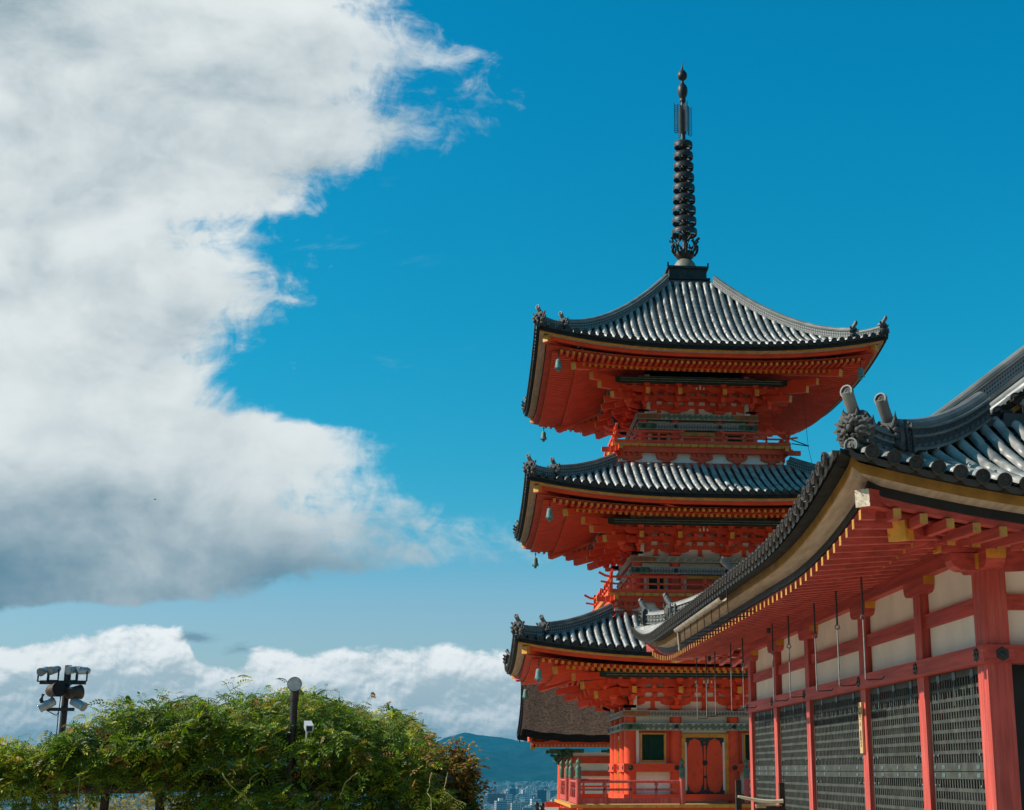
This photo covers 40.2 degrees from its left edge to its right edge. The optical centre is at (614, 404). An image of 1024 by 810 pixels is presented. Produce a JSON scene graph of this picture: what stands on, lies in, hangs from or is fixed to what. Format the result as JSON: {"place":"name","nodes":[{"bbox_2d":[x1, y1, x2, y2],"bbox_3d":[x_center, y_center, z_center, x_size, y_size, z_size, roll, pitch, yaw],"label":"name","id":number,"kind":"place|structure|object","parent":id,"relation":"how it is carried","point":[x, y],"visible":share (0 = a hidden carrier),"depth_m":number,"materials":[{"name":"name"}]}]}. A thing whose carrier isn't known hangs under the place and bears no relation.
{"place":"outdoors","nodes":[
{"label":"outdoors","id":0,"kind":"place"},
{"bbox_2d":[32,733,609,768],"bbox_3d":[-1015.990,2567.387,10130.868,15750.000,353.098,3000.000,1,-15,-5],"label":"mountains","id":1,"kind":"structure","parent":0,"point":[485,743],"depth_m":9921.43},
{"bbox_2d":[483,793,487,801],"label":"city building","id":2,"kind":"structure","parent":0,"point":[485,798],"depth_m":3200.39,"materials":[{"name":"concrete"}]},
{"bbox_2d":[494,798,506,809],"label":"city building","id":3,"kind":"structure","parent":0,"point":[500,804],"depth_m":2596.72,"materials":[{"name":"concrete"}]},
{"bbox_2d":[506,792,511,807],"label":"city building","id":4,"kind":"structure","parent":0,"point":[509,797],"depth_m":3190.09,"materials":[{"name":"concrete"}]},
{"bbox_2d":[0,0,1023,746],"label":"sky","id":5,"kind":"structure","parent":0,"point":[274,274],"materials":[{"name":"blue"}]},
{"bbox_2d":[509,787,515,802],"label":"city building","id":6,"kind":"structure","parent":0,"point":[512,790],"depth_m":3550.50,"materials":[{"name":"grey concrete"}]},
{"bbox_2d":[511,800,521,809],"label":"city building","id":7,"kind":"structure","parent":0,"point":[515,805],"depth_m":2624.58,"materials":[{"name":"concrete"}]},
{"bbox_2d":[516,794,522,799],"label":"city building","id":8,"kind":"structure","parent":0,"point":[518,796],"depth_m":3137.01,"materials":[{"name":"grey concrete"}]},
{"bbox_2d":[518,799,527,806],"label":"city building","id":9,"kind":"structure","parent":0,"point":[523,802],"depth_m":2676.14,"materials":[{"name":"concrete"}]},
{"bbox_2d":[521,792,527,799],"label":"city building","id":10,"kind":"structure","parent":0,"point":[525,796],"depth_m":3175.36,"materials":[{"name":"grey concrete"}]},
{"bbox_2d":[522,806,531,809],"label":"city building","id":11,"kind":"structure","parent":0,"point":[526,808],"depth_m":2619.77,"materials":[{"name":"concrete"}]},
{"bbox_2d":[525,786,531,801],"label":"city building","id":12,"kind":"structure","parent":0,"point":[528,790],"depth_m":3217.67,"materials":[{"name":"grey concrete"}]},
{"bbox_2d":[530,797,540,804],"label":"city building","id":13,"kind":"structure","parent":0,"point":[534,800],"depth_m":2777.88,"materials":[{"name":"concrete"}]},
{"bbox_2d":[463,746,609,782],"bbox_3d":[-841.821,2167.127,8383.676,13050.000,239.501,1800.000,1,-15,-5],"label":"hills","id":14,"kind":"structure","parent":0,"point":[525,764],"depth_m":7983.10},
{"bbox_2d":[537,788,545,803],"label":"city building","id":15,"kind":"structure","parent":0,"point":[541,793],"depth_m":3023.32,"materials":[{"name":"grey concrete"}]},
{"bbox_2d":[546,791,549,800],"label":"city building","id":16,"kind":"structure","parent":0,"point":[548,795],"depth_m":3897.76,"materials":[{"name":"white concrete"}]},
{"bbox_2d":[550,788,556,799],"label":"city building","id":17,"kind":"structure","parent":0,"point":[553,791],"depth_m":3652.56,"materials":[{"name":"grey concrete"}]},
{"bbox_3d":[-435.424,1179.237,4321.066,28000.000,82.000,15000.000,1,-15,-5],"label":"ground","id":18,"kind":"structure","parent":0,"visible":0},
{"bbox_2d":[37,665,90,809],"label":"floodlight pole","id":19,"kind":"object","parent":18,"relation":"on","point":[63,689],"visible":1,"depth_m":25.48,"materials":[{"name":"black metal"}]},
{"bbox_2d":[62,792,194,809],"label":"golden shrub","id":20,"kind":"object","parent":18,"relation":"on","point":[114,804],"visible":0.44,"depth_m":26.40,"materials":[{"name":"green plant"}]},
{"bbox_2d":[2,767,451,809],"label":"pergola","id":21,"kind":"object","parent":18,"relation":"on","point":[104,804],"visible":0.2,"depth_m":18.60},
{"bbox_2d":[0,675,480,809],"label":"wisteria vine","id":22,"kind":"object","parent":21,"relation":"on","point":[157,741],"visible":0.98,"depth_m":18.17,"materials":[{"name":"green plant"}]},
{"bbox_2d":[304,721,313,754],"bbox_3d":[-4.012,4.370,18.196,0.094,0.471,0.264,6,-16,-20],"label":"spotlight","id":23,"kind":"object","parent":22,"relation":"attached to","point":[308,726],"visible":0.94,"depth_m":18.17,"materials":[{"name":"white metal"}]},
{"bbox_2d":[0,780,556,809],"bbox_3d":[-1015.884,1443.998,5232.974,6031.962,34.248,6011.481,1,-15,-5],"label":"city","id":24,"kind":"object","parent":18,"relation":"on","point":[500,786],"visible":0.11,"depth_m":4390.29},
{"bbox_2d":[284,677,301,809],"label":"lamp post","id":25,"kind":"object","parent":18,"relation":"on","point":[294,685],"visible":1,"depth_m":18.54,"materials":[{"name":"black metal"}]},
{"bbox_2d":[392,737,495,809],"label":"autumn tree","id":26,"kind":"object","parent":18,"relation":"on","point":[459,769],"visible":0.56,"depth_m":19.71,"materials":[{"name":"green plant"}]},
{"bbox_2d":[487,792,505,804],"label":"city building","id":27,"kind":"structure","parent":18,"relation":"on","point":[493,797],"depth_m":2866.96,"materials":[{"name":"concrete"}]},
{"bbox_2d":[534,801,538,809],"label":"lantern post","id":28,"kind":"object","parent":18,"relation":"on","point":[536,804],"visible":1,"depth_m":54.20,"materials":[{"name":"metal"}]},
{"bbox_2d":[540,802,544,809],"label":"lantern post","id":29,"kind":"object","parent":18,"relation":"on","point":[542,805],"visible":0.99,"depth_m":54.23,"materials":[{"name":"metal"}]},
{"bbox_2d":[516,683,609,809],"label":"building","id":30,"kind":"structure","parent":18,"relation":"on","point":[549,718],"depth_m":67.59,"materials":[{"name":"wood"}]},
{"bbox_2d":[502,64,889,809],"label":"pagoda","id":31,"kind":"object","parent":18,"relation":"on","point":[690,378],"visible":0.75,"depth_m":48.14,"materials":[{"name":"paint"}]},
{"bbox_2d":[522,685,528,700],"bbox_3d":[-3.504,11.305,54.924,0.262,0.720,0.282,1,-15,-5],"label":"wind bell","id":32,"kind":"object","parent":31,"relation":"hanging from","point":[525,694],"visible":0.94,"depth_m":54.83,"materials":[{"name":"teal metal"}]},
{"bbox_2d":[532,552,538,567],"bbox_3d":[-3.177,6.218,55.981,0.262,0.720,0.282,1,-15,-5],"label":"wind bell","id":33,"kind":"object","parent":31,"relation":"hanging from","point":[535,564],"visible":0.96,"depth_m":55.89,"materials":[{"name":"teal metal"}]},
{"bbox_2d":[534,660,542,682],"bbox_3d":[-2.388,8.386,43.815,0.262,0.720,0.282,1,-15,-5],"label":"wind bell","id":34,"kind":"object","parent":31,"relation":"hanging from","point":[538,675],"visible":1,"depth_m":43.73,"materials":[{"name":"teal metal"}]},
{"bbox_2d":[540,427,546,441],"bbox_3d":[-2.904,1.163,57.077,0.262,0.720,0.282,1,-15,-5],"label":"wind bell","id":35,"kind":"object","parent":31,"relation":"hanging from","point":[543,438],"visible":0.98,"depth_m":56.99,"materials":[{"name":"teal metal"}]},
{"bbox_2d":[545,500,553,521],"bbox_3d":[-2.118,3.451,45.450,0.262,0.720,0.282,1,-15,-5],"label":"wind bell","id":36,"kind":"object","parent":31,"relation":"hanging from","point":[549,515],"visible":1,"depth_m":45.36,"materials":[{"name":"teal metal"}]},
{"bbox_2d":[554,351,561,371],"bbox_3d":[-1.894,-1.477,47.027,0.262,0.720,0.282,1,-15,-5],"label":"wind bell","id":37,"kind":"object","parent":31,"relation":"hanging from","point":[558,367],"visible":1,"depth_m":46.94,"materials":[{"name":"teal metal"}]},
{"bbox_2d":[611,416,620,428],"bbox_3d":[0.032,0.647,48.906,0.411,0.500,0.190,1,-15,-5],"label":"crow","id":38,"kind":"object","parent":31,"relation":"on","point":[614,420],"visible":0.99,"depth_m":48.86,"materials":[{"name":"black"}]},
{"bbox_2d":[618,736,618,792],"bbox_3d":[0.299,12.659,48.956,0.200,1.990,1.600,1,-15,-5],"label":"door","id":39,"kind":"structure","parent":31,"relation":"in","point":[618,736],"depth_m":49.66,"materials":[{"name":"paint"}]},
{"bbox_2d":[640,733,665,761],"bbox_3d":[1.292,11.507,46.757,0.850,0.950,0.130,1,-15,-5],"label":"window","id":40,"kind":"structure","parent":31,"relation":"in","point":[652,745],"depth_m":46.76,"materials":[{"name":"green paint"}]},
{"bbox_2d":[647,578,664,588],"bbox_3d":[1.452,6.278,48.458,0.630,0.650,0.130,1,-15,-5],"label":"window","id":41,"kind":"structure","parent":31,"relation":"in","point":[649,580],"depth_m":48.48,"materials":[{"name":"green paint"}]},
{"bbox_2d":[651,433,667,439],"bbox_3d":[1.615,1.295,50.074,0.630,0.590,0.130,1,-15,-5],"label":"window","id":42,"kind":"structure","parent":31,"relation":"in","point":[652,434],"depth_m":50.11,"materials":[{"name":"green paint"}]},
{"bbox_2d":[682,432,714,440],"bbox_3d":[2.984,1.362,50.189,1.400,0.690,0.200,1,-15,-5],"label":"door","id":43,"kind":"structure","parent":31,"relation":"in","point":[683,433],"depth_m":50.19,"materials":[{"name":"paint"}]},
{"bbox_2d":[680,575,720,589],"bbox_3d":[3.011,6.359,48.588,1.400,0.770,0.200,1,-15,-5],"label":"door","id":44,"kind":"structure","parent":31,"relation":"in","point":[691,579],"depth_m":48.58,"materials":[{"name":"paint"}]},
{"bbox_2d":[681,734,728,793],"bbox_3d":[3.040,12.086,46.775,1.600,1.990,0.200,1,-15,-5],"label":"door","id":45,"kind":"structure","parent":31,"relation":"in","point":[706,761],"depth_m":46.74,"materials":[{"name":"paint"}]},
{"bbox_2d":[726,435,743,441],"bbox_3d":[4.352,1.363,50.332,0.630,0.590,0.130,1,-15,-5],"label":"window","id":46,"kind":"structure","parent":31,"relation":"in","point":[737,436],"depth_m":50.36,"materials":[{"name":"green paint"}]},
{"bbox_2d":[743,733,749,761],"bbox_3d":[4.786,11.594,47.085,0.850,0.950,0.130,1,-15,-5],"label":"window","id":47,"kind":"structure","parent":31,"relation":"in","point":[746,740],"depth_m":47.05,"materials":[{"name":"green paint"}]},
{"bbox_2d":[857,360,864,379],"bbox_3d":[8.497,-1.220,48.004,0.262,0.720,0.282,1,-15,-5],"label":"wind bell","id":48,"kind":"object","parent":31,"relation":"hanging from","point":[861,375],"visible":1,"depth_m":47.92,"materials":[{"name":"teal metal"}]},
{"bbox_2d":[735,780,785,809],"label":"bamboo rail stand","id":49,"kind":"object","parent":18,"relation":"on","point":[739,797],"visible":1,"depth_m":21.40,"materials":[{"name":"brown wood"}]},
{"bbox_2d":[631,345,1023,809],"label":"temple hall","id":50,"kind":"structure","parent":18,"relation":"on","point":[917,524],"depth_m":17.76,"materials":[{"name":"wood"}]},
{"bbox_2d":[695,658,707,718],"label":"hook rod","id":51,"kind":"object","parent":50,"relation":"hanging from","point":[697,690],"visible":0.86,"depth_m":30.10,"materials":[{"name":"black metal"}]},
{"bbox_2d":[705,655,717,716],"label":"hook rod","id":52,"kind":"object","parent":50,"relation":"hanging from","point":[706,685],"visible":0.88,"depth_m":28.89,"materials":[{"name":"black metal"}]},
{"bbox_2d":[713,652,727,714],"bbox_3d":[2.120,5.486,27.858,0.279,1.416,0.026,1,-15,-5],"label":"hook rod","id":53,"kind":"object","parent":50,"relation":"hanging from","point":[715,684],"visible":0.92,"depth_m":27.83,"materials":[{"name":"black metal"}]},
{"bbox_2d":[729,643,744,710],"bbox_3d":[2.294,5.031,26.126,0.279,1.416,0.026,1,-15,-5],"label":"hook rod","id":54,"kind":"object","parent":50,"relation":"hanging from","point":[731,679],"visible":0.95,"depth_m":26.09,"materials":[{"name":"black metal"}]},
{"bbox_2d":[741,638,756,708],"bbox_3d":[2.410,4.728,24.970,0.279,1.416,0.026,1,-15,-5],"label":"hook rod","id":55,"kind":"object","parent":50,"relation":"hanging from","point":[743,676],"visible":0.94,"depth_m":24.93,"materials":[{"name":"black metal"}]},
{"bbox_2d":[771,623,788,701],"bbox_3d":[2.662,4.070,22.468,0.279,1.416,0.026,1,-15,-5],"label":"hook rod","id":56,"kind":"object","parent":50,"relation":"hanging from","point":[773,664],"visible":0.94,"depth_m":22.43,"materials":[{"name":"black metal"}]},
{"bbox_2d":[787,615,805,697],"bbox_3d":[2.778,3.767,21.312,0.279,1.416,0.026,1,-15,-5],"label":"hook rod","id":57,"kind":"object","parent":50,"relation":"hanging from","point":[789,658],"visible":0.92,"depth_m":21.27,"materials":[{"name":"black metal"}]},
{"bbox_2d":[813,603,833,691],"bbox_3d":[2.942,3.337,19.676,0.279,1.416,0.026,1,-15,-5],"label":"hook rod","id":58,"kind":"object","parent":50,"relation":"hanging from","point":[815,650],"visible":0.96,"depth_m":19.62,"materials":[{"name":"black metal"}]},
{"bbox_2d":[835,591,856,686],"bbox_3d":[3.063,3.021,18.473,0.279,1.416,0.026,1,-15,-5],"label":"hook rod","id":59,"kind":"object","parent":50,"relation":"hanging from","point":[838,640],"visible":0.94,"depth_m":18.43,"materials":[{"name":"black metal"}]},
{"bbox_2d":[858,702,864,752],"bbox_3d":[3.778,4.937,21.272,0.032,0.760,0.170,1,-15,-5],"label":"name board","id":60,"kind":"object","parent":50,"relation":"attached to","point":[861,727],"visible":1,"depth_m":21.24,"materials":[{"name":"brown wood"}]},
{"bbox_2d":[860,576,884,680],"bbox_3d":[3.186,2.699,17.250,0.279,1.416,0.026,1,-15,-5],"label":"hook rod","id":61,"kind":"object","parent":50,"relation":"hanging from","point":[861,584],"visible":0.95,"depth_m":17.22,"materials":[{"name":"metal"}]}
]}

